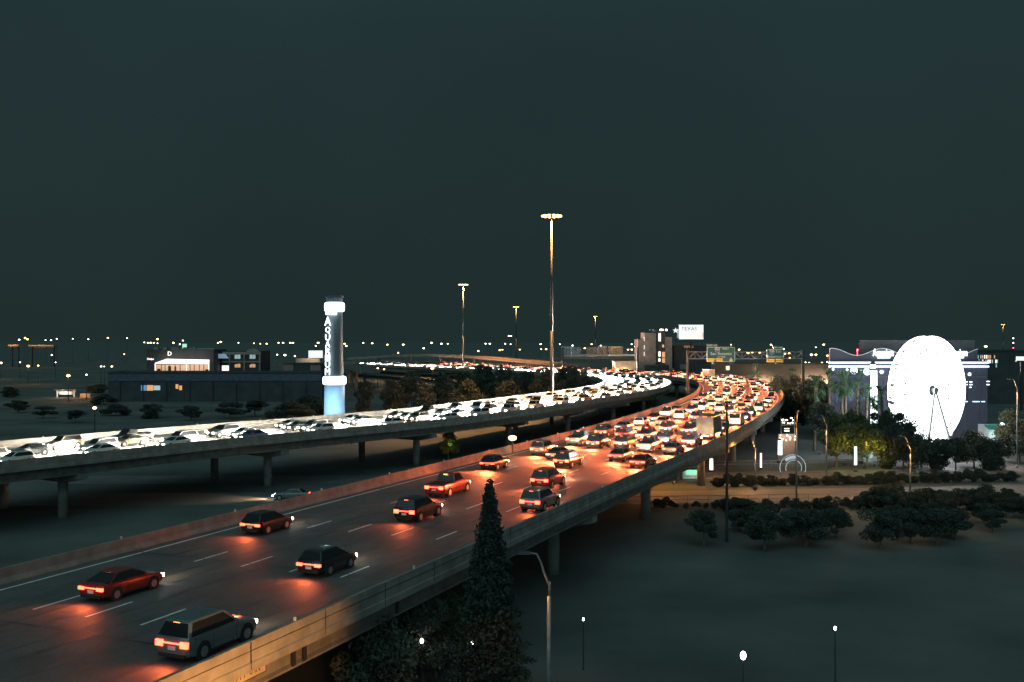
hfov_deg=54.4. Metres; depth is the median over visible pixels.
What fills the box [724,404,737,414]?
van
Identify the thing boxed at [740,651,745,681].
globe lamp
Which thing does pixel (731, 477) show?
shrub
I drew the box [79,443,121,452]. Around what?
saloon car
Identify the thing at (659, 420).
saloon car
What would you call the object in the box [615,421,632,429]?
saloon car
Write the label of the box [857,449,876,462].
kiosk
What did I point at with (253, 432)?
saloon car
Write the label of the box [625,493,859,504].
railing
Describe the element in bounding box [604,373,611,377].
suv
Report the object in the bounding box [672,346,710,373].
dark warehouse
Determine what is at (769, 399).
hatchback car
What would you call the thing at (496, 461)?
hatchback car
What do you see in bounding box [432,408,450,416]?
hatchback car
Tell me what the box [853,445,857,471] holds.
light column
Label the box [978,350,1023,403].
office block
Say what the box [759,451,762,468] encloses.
light column
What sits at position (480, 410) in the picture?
suv
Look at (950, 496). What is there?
bush
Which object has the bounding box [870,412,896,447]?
tree
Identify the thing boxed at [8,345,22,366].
canopy
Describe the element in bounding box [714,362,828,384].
ribbed warehouse
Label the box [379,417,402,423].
hatchback car
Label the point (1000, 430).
tree
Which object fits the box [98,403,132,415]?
tree
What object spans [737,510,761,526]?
tree
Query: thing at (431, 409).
pickup truck
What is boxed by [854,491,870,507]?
bush
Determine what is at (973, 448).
tree
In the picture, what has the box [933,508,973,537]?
tree
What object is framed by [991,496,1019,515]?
tree
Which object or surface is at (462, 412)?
saloon car
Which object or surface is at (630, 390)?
pickup truck
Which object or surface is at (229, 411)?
tree
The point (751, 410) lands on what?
suv
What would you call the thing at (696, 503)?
bush
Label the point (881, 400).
palm tree
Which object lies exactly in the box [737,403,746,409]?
hatchback car
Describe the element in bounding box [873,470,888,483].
shrub
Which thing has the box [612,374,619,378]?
pickup truck
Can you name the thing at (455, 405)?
pickup truck
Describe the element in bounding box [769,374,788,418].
tree
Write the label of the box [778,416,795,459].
illuminated sign pylon
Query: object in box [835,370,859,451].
palm tree
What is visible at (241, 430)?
saloon car
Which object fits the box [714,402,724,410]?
suv
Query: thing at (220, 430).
suv
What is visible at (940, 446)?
tree
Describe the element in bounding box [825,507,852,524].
tree
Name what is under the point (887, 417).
tree
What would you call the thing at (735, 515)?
tree
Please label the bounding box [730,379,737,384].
suv
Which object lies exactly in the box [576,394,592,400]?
pickup truck
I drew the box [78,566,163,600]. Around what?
saloon car
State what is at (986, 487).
bush
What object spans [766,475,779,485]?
shrub
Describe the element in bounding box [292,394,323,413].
tree
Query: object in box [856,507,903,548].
tree
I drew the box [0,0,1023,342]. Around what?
sky
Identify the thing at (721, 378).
suv
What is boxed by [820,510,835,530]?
tree
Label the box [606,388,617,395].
suv
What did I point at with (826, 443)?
street lamp
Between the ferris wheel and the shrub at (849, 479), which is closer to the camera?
the shrub at (849, 479)
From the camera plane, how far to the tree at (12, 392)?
369.41 m
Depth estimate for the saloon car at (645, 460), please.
108.76 m
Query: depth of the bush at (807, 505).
123.99 m
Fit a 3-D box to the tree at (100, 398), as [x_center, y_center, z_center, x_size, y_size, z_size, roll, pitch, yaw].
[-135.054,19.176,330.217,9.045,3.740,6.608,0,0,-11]
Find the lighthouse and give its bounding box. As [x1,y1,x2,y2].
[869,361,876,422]
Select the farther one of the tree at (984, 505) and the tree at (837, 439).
the tree at (837, 439)
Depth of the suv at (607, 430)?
143.82 m
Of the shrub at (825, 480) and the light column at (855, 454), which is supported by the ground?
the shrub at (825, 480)
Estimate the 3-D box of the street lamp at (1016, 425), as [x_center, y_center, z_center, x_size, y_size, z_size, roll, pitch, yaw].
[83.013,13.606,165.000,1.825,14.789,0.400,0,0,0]
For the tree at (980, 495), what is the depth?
122.51 m
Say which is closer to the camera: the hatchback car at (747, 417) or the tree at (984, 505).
the tree at (984, 505)
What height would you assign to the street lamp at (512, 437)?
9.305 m
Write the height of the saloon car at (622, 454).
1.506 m
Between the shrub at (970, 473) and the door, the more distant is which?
the door
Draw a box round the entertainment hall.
[829,337,989,439]
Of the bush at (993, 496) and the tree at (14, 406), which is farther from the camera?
the tree at (14, 406)
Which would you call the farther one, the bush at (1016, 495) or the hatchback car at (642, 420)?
the hatchback car at (642, 420)
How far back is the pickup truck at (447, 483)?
89.74 m
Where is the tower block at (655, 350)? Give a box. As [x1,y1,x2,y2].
[634,329,673,371]
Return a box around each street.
[9,466,1023,483]
[9,484,1023,505]
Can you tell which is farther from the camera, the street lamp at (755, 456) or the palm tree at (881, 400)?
the palm tree at (881, 400)
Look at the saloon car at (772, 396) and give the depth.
233.63 m
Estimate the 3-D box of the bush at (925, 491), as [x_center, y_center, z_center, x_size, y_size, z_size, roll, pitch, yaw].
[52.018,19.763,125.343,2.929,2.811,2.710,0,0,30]
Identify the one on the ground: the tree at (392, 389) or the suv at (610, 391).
the tree at (392, 389)
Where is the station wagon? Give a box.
[155,606,257,660]
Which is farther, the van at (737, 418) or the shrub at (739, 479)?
the van at (737, 418)
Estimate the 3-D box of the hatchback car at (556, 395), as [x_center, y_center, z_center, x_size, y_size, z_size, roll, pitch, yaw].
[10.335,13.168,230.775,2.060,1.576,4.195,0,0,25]
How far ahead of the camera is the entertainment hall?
205.00 m
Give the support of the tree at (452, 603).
on the ground
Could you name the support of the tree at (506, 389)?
on the ground
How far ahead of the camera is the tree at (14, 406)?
289.14 m
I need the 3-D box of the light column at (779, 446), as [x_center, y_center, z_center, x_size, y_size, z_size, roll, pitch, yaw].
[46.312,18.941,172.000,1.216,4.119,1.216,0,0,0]
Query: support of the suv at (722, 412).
on the viaduct at (54, 626)
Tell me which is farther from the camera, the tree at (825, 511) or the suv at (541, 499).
the tree at (825, 511)
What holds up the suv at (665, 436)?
on the viaduct at (54, 626)
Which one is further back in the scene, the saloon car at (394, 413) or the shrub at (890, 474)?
the saloon car at (394, 413)
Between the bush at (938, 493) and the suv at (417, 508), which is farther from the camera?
the bush at (938, 493)
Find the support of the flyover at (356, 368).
on the ground
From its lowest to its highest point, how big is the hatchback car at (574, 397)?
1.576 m
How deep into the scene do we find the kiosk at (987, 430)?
190.00 m
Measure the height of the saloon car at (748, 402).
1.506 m
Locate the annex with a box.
[612,361,636,371]
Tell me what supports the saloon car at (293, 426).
on the viaduct at (62, 467)
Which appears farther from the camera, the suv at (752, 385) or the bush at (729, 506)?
the suv at (752, 385)
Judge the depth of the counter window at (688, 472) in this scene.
151.93 m
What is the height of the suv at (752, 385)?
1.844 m
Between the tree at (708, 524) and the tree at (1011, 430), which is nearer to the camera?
the tree at (708, 524)
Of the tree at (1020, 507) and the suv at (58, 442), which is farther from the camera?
the suv at (58, 442)
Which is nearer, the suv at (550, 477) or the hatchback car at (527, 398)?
the suv at (550, 477)
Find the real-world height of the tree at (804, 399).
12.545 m
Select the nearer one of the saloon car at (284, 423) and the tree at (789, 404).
the saloon car at (284, 423)
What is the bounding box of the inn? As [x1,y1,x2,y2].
[218,348,270,370]
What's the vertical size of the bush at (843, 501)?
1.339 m
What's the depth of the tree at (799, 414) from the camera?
254.81 m
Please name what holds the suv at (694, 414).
on the viaduct at (54, 626)
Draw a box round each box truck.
[696,413,722,439]
[700,369,714,377]
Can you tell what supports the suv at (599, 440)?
on the viaduct at (54, 626)
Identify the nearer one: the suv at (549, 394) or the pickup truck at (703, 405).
the pickup truck at (703, 405)
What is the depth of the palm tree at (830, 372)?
194.73 m
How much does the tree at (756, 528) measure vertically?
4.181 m
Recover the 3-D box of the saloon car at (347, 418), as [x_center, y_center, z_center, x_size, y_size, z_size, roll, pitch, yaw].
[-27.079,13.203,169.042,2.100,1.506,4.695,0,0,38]
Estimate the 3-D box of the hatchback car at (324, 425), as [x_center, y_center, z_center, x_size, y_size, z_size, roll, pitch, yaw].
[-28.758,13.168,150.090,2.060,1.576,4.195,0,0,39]
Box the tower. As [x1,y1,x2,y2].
[323,295,351,443]
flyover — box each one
[343,362,379,387]
[347,354,566,375]
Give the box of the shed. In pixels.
[283,363,325,370]
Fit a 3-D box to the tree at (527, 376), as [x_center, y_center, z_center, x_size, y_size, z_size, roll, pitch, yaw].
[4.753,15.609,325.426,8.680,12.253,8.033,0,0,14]
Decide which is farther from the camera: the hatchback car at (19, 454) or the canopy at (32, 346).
the canopy at (32, 346)
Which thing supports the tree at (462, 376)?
on the ground
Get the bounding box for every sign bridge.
[562,347,638,377]
[686,350,804,425]
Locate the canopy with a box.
[56,389,76,396]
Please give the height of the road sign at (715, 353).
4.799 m
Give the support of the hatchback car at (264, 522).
on the viaduct at (54, 626)
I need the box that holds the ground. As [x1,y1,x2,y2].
[0,343,1023,681]
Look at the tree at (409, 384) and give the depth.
297.68 m
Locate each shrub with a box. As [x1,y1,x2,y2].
[710,478,724,486]
[721,473,737,486]
[731,473,748,486]
[744,474,755,486]
[752,475,769,485]
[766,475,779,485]
[777,478,788,485]
[787,473,801,485]
[798,474,812,485]
[811,477,821,484]
[820,476,834,484]
[828,471,846,484]
[841,475,853,483]
[852,475,868,483]
[862,473,879,483]
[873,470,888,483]
[883,470,899,482]
[897,473,912,482]
[908,476,919,482]
[918,471,931,482]
[928,469,942,482]
[941,471,952,481]
[949,471,963,481]
[961,469,978,481]
[968,468,989,481]
[987,474,995,480]
[992,472,1009,480]
[1003,470,1021,480]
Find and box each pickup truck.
[110,428,153,439]
[418,405,438,414]
[425,471,470,496]
[447,402,468,410]
[499,403,519,411]
[525,400,543,408]
[566,429,589,445]
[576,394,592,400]
[581,387,590,393]
[589,390,601,397]
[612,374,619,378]
[619,375,626,380]
[625,387,636,393]
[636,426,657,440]
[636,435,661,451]
[637,385,647,391]
[659,406,674,416]
[680,421,695,434]
[685,404,699,412]
[697,401,708,410]
[727,395,737,403]
[737,377,744,382]
[744,395,754,403]
[749,392,757,400]
[754,401,764,411]
[763,383,769,389]
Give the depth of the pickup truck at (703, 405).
198.56 m
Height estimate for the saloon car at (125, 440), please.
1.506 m
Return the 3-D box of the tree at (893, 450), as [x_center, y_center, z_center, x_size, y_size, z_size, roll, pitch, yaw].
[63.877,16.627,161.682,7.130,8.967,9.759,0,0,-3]
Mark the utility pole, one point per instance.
(726, 426)
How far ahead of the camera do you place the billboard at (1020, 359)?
300.51 m
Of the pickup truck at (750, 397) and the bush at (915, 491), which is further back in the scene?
the pickup truck at (750, 397)
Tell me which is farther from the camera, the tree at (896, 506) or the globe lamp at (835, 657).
the tree at (896, 506)
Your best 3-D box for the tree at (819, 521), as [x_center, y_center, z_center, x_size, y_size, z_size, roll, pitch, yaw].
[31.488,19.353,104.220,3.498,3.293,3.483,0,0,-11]
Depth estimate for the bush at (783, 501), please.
125.30 m
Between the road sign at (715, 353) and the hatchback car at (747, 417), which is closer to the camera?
the hatchback car at (747, 417)
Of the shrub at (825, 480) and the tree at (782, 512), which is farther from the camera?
the shrub at (825, 480)
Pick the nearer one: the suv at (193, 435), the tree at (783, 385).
the suv at (193, 435)
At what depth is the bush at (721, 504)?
122.92 m
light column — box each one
[708,457,713,471]
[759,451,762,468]
[777,439,783,462]
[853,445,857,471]
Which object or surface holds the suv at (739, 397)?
on the viaduct at (54, 626)
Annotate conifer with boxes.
[438,479,536,681]
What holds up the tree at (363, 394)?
on the ground
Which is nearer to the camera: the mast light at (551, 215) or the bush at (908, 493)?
the bush at (908, 493)
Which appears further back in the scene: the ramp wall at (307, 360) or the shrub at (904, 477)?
the ramp wall at (307, 360)
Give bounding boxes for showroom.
[146,347,226,370]
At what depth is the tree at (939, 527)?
101.53 m
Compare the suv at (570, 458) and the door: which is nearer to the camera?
the suv at (570, 458)
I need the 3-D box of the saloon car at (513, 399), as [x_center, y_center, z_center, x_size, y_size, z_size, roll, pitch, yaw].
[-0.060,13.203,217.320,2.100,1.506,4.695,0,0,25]
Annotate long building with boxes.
[108,371,324,401]
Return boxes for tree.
[0,387,19,397]
[2,400,29,412]
[31,406,58,417]
[67,410,87,422]
[85,384,107,395]
[89,393,118,404]
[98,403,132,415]
[138,404,163,418]
[175,405,203,420]
[214,402,245,418]
[245,400,269,416]
[264,400,315,418]
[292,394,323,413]
[328,614,419,681]
[353,381,375,412]
[379,379,404,409]
[388,597,460,681]
[390,369,435,407]
[412,386,435,406]
[430,591,468,667]
[432,375,453,404]
[438,432,460,459]
[449,379,486,402]
[453,371,476,400]
[472,364,495,399]
[483,364,526,398]
[494,380,520,397]
[519,370,535,393]
[528,368,563,392]
[554,367,567,383]
[558,364,591,388]
[684,509,718,545]
[724,508,748,530]
[730,497,750,508]
[730,498,756,512]
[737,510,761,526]
[742,507,794,548]
[751,363,761,384]
[754,505,779,522]
[773,508,798,536]
[776,374,800,417]
[778,508,829,545]
[787,367,799,381]
[792,378,827,433]
[803,375,825,450]
[804,401,837,453]
[806,509,827,541]
[817,410,859,466]
[818,366,839,447]
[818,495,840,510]
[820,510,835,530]
[822,510,852,538]
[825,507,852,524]
[828,369,848,449]
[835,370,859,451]
[842,407,875,465]
[847,366,870,432]
[852,417,885,467]
[854,384,878,417]
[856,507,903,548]
[865,484,904,507]
[866,384,893,465]
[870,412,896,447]
[876,416,932,469]
[878,410,913,464]
[885,504,908,517]
[890,507,933,542]
[905,431,942,468]
[913,508,968,545]
[927,437,954,469]
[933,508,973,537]
[941,510,973,539]
[944,437,969,469]
[952,430,998,469]
[966,488,989,511]
[970,502,1000,523]
[975,508,1007,531]
[978,439,1008,470]
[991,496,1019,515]
[992,408,1021,458]
[993,418,1023,463]
[1013,497,1023,510]
[1016,499,1023,513]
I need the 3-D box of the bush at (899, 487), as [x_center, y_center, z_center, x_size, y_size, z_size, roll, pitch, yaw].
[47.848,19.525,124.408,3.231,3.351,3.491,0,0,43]
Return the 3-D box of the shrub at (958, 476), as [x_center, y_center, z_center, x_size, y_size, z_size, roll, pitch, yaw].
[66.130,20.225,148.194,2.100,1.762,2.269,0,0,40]
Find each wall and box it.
[80,394,90,397]
[296,358,319,362]
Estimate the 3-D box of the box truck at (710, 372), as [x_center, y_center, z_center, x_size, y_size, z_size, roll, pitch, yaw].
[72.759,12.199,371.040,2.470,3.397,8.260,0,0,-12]
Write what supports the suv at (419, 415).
on the viaduct at (62, 467)
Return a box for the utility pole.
[721,402,732,541]
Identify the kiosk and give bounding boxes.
[680,465,696,477]
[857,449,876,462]
[978,424,999,439]
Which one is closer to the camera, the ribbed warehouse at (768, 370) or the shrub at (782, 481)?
the shrub at (782, 481)
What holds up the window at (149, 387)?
in the long building
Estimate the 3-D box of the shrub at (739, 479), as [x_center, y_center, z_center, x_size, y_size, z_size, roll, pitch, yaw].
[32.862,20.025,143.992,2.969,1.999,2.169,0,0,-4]
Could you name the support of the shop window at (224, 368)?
in the inn
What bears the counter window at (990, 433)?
in the kiosk at (987, 430)
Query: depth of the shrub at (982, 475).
148.26 m
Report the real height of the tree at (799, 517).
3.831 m
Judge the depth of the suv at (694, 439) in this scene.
130.11 m
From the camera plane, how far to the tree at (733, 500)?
118.71 m
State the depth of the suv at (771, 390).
252.69 m
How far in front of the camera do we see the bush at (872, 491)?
124.69 m
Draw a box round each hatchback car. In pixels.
[0,450,36,460]
[240,509,292,534]
[296,545,356,576]
[307,422,334,430]
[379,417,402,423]
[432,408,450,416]
[480,454,508,469]
[524,395,535,401]
[550,394,562,399]
[570,394,579,400]
[634,416,648,425]
[707,399,716,406]
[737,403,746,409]
[741,411,750,420]
[764,397,772,403]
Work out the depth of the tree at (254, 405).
274.12 m
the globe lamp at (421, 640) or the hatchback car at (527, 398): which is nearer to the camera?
the globe lamp at (421, 640)
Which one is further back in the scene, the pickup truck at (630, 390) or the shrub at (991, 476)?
the pickup truck at (630, 390)
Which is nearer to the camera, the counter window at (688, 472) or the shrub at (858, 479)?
the shrub at (858, 479)
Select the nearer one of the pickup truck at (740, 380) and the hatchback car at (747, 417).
the hatchback car at (747, 417)
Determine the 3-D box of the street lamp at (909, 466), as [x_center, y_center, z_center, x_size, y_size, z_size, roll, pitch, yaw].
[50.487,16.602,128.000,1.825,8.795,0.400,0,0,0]
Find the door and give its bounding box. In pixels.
[680,364,685,368]
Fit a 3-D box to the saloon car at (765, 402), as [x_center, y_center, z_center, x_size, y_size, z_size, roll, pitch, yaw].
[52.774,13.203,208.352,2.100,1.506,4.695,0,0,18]
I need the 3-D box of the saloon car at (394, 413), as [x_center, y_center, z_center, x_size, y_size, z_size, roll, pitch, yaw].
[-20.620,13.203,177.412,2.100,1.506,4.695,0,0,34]
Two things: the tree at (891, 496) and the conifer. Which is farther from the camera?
the tree at (891, 496)
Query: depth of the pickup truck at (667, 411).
181.48 m
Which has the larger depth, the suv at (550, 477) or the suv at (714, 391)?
the suv at (714, 391)
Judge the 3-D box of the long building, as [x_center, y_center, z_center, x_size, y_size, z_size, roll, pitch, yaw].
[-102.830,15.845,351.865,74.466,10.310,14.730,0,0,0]
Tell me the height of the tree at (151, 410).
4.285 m
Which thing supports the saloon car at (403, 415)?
on the viaduct at (62, 467)
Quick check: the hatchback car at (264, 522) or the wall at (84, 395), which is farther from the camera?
the wall at (84, 395)
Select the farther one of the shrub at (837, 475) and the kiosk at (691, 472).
the kiosk at (691, 472)
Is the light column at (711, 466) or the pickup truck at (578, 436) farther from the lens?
the light column at (711, 466)
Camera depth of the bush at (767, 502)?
122.90 m
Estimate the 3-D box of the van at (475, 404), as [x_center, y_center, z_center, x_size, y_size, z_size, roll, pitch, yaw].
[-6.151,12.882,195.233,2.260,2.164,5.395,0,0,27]
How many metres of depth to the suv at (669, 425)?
149.80 m
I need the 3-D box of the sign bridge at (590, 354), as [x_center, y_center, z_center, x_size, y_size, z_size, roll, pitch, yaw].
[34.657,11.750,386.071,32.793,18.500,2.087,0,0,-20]
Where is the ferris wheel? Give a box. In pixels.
[888,336,965,460]
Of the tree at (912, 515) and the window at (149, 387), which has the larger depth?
the window at (149, 387)
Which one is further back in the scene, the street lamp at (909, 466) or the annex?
the annex
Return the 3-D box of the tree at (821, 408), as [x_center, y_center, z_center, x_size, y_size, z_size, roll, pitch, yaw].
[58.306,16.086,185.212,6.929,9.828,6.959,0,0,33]
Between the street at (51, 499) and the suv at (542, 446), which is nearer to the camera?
the suv at (542, 446)
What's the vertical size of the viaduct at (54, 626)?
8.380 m
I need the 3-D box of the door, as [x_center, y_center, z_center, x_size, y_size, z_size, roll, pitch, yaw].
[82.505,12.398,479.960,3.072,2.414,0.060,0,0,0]
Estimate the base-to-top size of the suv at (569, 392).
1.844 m
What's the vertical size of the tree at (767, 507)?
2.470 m
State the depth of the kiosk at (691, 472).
151.94 m
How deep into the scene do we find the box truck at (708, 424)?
139.59 m
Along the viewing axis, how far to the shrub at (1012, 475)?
148.95 m
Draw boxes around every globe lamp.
[420,638,423,681]
[582,618,583,669]
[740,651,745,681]
[834,626,835,681]
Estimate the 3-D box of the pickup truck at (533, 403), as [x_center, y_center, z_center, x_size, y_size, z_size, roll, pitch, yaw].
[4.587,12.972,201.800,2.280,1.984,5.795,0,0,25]
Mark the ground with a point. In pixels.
(662, 595)
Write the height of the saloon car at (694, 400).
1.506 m
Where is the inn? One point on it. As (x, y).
(252, 359)
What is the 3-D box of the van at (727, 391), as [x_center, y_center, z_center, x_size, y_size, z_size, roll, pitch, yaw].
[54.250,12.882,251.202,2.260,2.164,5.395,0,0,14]
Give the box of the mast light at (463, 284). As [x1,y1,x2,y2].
[458,283,467,364]
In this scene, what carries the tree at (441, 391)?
on the ground
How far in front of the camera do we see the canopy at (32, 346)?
803.57 m
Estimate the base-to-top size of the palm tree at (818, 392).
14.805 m
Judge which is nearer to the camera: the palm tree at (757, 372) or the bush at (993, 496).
the bush at (993, 496)
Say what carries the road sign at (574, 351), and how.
attached to the sign bridge at (590, 354)
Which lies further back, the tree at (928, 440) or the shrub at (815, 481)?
the tree at (928, 440)
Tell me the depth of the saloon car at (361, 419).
165.29 m
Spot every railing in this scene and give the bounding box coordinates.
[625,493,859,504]
[660,471,995,483]
[705,458,967,467]
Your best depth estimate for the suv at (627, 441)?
127.94 m
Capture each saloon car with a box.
[9,443,51,454]
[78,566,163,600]
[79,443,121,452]
[117,434,148,446]
[156,436,193,444]
[205,424,219,432]
[227,427,254,437]
[235,429,268,437]
[272,488,309,499]
[275,419,298,428]
[283,420,306,430]
[339,414,359,423]
[348,415,374,424]
[384,410,403,418]
[396,412,412,420]
[438,412,460,418]
[451,409,468,415]
[504,398,519,402]
[546,446,569,459]
[598,393,610,397]
[608,447,632,461]
[613,391,624,395]
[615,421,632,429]
[630,453,655,467]
[647,413,660,421]
[655,416,670,425]
[662,441,683,454]
[673,405,682,409]
[691,398,700,403]
[743,400,752,405]
[747,379,754,382]
[762,400,769,407]
[767,394,775,399]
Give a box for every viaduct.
[0,360,783,681]
[0,361,671,518]
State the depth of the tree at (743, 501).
116.89 m
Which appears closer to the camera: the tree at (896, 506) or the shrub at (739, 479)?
the tree at (896, 506)
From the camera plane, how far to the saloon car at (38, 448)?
120.84 m
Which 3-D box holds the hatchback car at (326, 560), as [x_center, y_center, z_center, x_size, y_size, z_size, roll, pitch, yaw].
[-11.143,13.168,60.267,2.060,1.575,4.195,0,0,23]
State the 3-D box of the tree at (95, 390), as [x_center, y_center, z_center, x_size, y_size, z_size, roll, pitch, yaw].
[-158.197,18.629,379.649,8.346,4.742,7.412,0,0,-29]
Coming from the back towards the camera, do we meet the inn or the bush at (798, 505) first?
the inn
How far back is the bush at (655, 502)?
125.32 m
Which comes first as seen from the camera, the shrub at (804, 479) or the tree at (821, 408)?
the shrub at (804, 479)
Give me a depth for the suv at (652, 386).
281.50 m
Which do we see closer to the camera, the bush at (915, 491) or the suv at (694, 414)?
the bush at (915, 491)
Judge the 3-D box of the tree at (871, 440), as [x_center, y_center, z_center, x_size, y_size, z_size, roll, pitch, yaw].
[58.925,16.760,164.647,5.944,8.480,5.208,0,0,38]
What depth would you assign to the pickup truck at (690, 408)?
189.36 m
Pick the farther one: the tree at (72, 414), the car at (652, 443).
the tree at (72, 414)
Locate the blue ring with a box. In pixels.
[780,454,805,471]
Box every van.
[470,400,490,411]
[533,396,548,405]
[699,392,709,400]
[723,388,731,395]
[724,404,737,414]
[729,412,744,425]
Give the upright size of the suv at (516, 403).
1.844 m
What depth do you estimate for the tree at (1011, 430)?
169.41 m
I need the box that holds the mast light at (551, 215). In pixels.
[541,213,561,424]
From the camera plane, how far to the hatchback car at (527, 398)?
225.43 m
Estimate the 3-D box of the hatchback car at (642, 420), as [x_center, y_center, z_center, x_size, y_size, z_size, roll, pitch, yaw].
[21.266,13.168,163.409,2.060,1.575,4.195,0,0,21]
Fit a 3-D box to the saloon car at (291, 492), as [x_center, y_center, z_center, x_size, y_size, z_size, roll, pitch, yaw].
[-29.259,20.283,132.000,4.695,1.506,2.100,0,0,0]
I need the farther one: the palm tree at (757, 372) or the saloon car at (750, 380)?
the saloon car at (750, 380)
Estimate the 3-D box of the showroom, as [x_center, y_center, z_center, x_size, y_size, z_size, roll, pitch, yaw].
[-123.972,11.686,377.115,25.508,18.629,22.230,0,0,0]
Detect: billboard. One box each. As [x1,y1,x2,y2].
[308,350,322,358]
[674,324,702,372]
[1015,356,1023,410]
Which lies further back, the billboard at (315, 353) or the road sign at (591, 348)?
the billboard at (315, 353)
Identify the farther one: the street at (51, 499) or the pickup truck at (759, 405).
the pickup truck at (759, 405)
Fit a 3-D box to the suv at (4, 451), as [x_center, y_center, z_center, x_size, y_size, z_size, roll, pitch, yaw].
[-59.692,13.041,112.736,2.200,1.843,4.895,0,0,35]
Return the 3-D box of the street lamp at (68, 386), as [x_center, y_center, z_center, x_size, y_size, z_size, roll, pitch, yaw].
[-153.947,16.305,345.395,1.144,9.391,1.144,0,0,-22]
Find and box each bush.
[652,498,660,507]
[659,496,675,507]
[691,501,701,506]
[710,500,719,508]
[718,498,729,510]
[728,499,739,510]
[759,498,774,509]
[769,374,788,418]
[773,503,781,511]
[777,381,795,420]
[779,497,792,507]
[787,498,805,508]
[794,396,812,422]
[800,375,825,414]
[803,500,811,508]
[810,498,823,511]
[839,497,849,506]
[847,497,864,508]
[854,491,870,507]
[859,486,884,507]
[890,484,905,509]
[903,491,915,508]
[909,489,927,508]
[917,487,934,495]
[925,489,949,508]
[942,489,957,507]
[946,487,964,507]
[955,488,981,510]
[977,483,994,503]
[986,491,1003,509]
[997,488,1015,501]
[1006,492,1022,510]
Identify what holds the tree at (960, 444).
on the ground
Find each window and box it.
[147,385,152,390]
[155,365,207,370]
[222,366,228,370]
[686,470,696,474]
[989,432,995,439]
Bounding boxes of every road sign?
[562,346,570,356]
[572,347,579,353]
[587,347,597,356]
[598,346,606,353]
[609,346,622,353]
[707,344,734,363]
[766,346,783,363]
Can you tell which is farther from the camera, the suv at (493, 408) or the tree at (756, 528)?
the suv at (493, 408)
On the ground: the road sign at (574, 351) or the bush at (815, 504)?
the bush at (815, 504)
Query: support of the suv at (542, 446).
on the viaduct at (54, 626)
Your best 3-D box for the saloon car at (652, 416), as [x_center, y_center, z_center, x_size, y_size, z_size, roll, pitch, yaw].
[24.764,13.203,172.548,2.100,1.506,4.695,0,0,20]
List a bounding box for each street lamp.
[66,375,69,401]
[93,407,96,432]
[509,435,515,452]
[517,551,550,681]
[745,438,755,478]
[795,411,800,502]
[816,415,826,475]
[898,436,910,491]
[1008,378,1018,467]
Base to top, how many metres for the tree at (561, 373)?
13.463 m
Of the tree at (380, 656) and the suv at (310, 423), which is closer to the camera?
the tree at (380, 656)
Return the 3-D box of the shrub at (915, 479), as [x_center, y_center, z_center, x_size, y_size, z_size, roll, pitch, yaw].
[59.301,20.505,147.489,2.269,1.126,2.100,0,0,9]
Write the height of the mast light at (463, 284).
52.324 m
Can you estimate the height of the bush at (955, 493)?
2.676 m
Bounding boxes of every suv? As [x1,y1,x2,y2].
[0,446,8,456]
[43,434,84,450]
[76,437,119,450]
[161,430,199,441]
[207,423,240,437]
[297,419,327,430]
[394,495,441,521]
[405,411,430,421]
[468,407,489,415]
[483,404,497,412]
[508,401,520,407]
[519,486,559,511]
[530,439,556,455]
[530,467,564,488]
[544,392,556,398]
[554,397,568,404]
[554,450,582,467]
[562,389,575,396]
[586,388,597,394]
[586,433,609,448]
[593,372,601,376]
[595,424,615,436]
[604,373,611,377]
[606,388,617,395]
[614,434,636,448]
[615,426,635,437]
[648,383,656,389]
[657,430,676,442]
[660,420,677,432]
[674,409,687,419]
[681,432,701,446]
[690,410,702,420]
[709,389,716,394]
[714,394,724,401]
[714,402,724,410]
[714,410,725,420]
[718,376,725,380]
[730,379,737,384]
[734,393,742,400]
[743,406,755,416]
[749,383,756,388]
[767,388,775,394]
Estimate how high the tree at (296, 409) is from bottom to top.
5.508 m

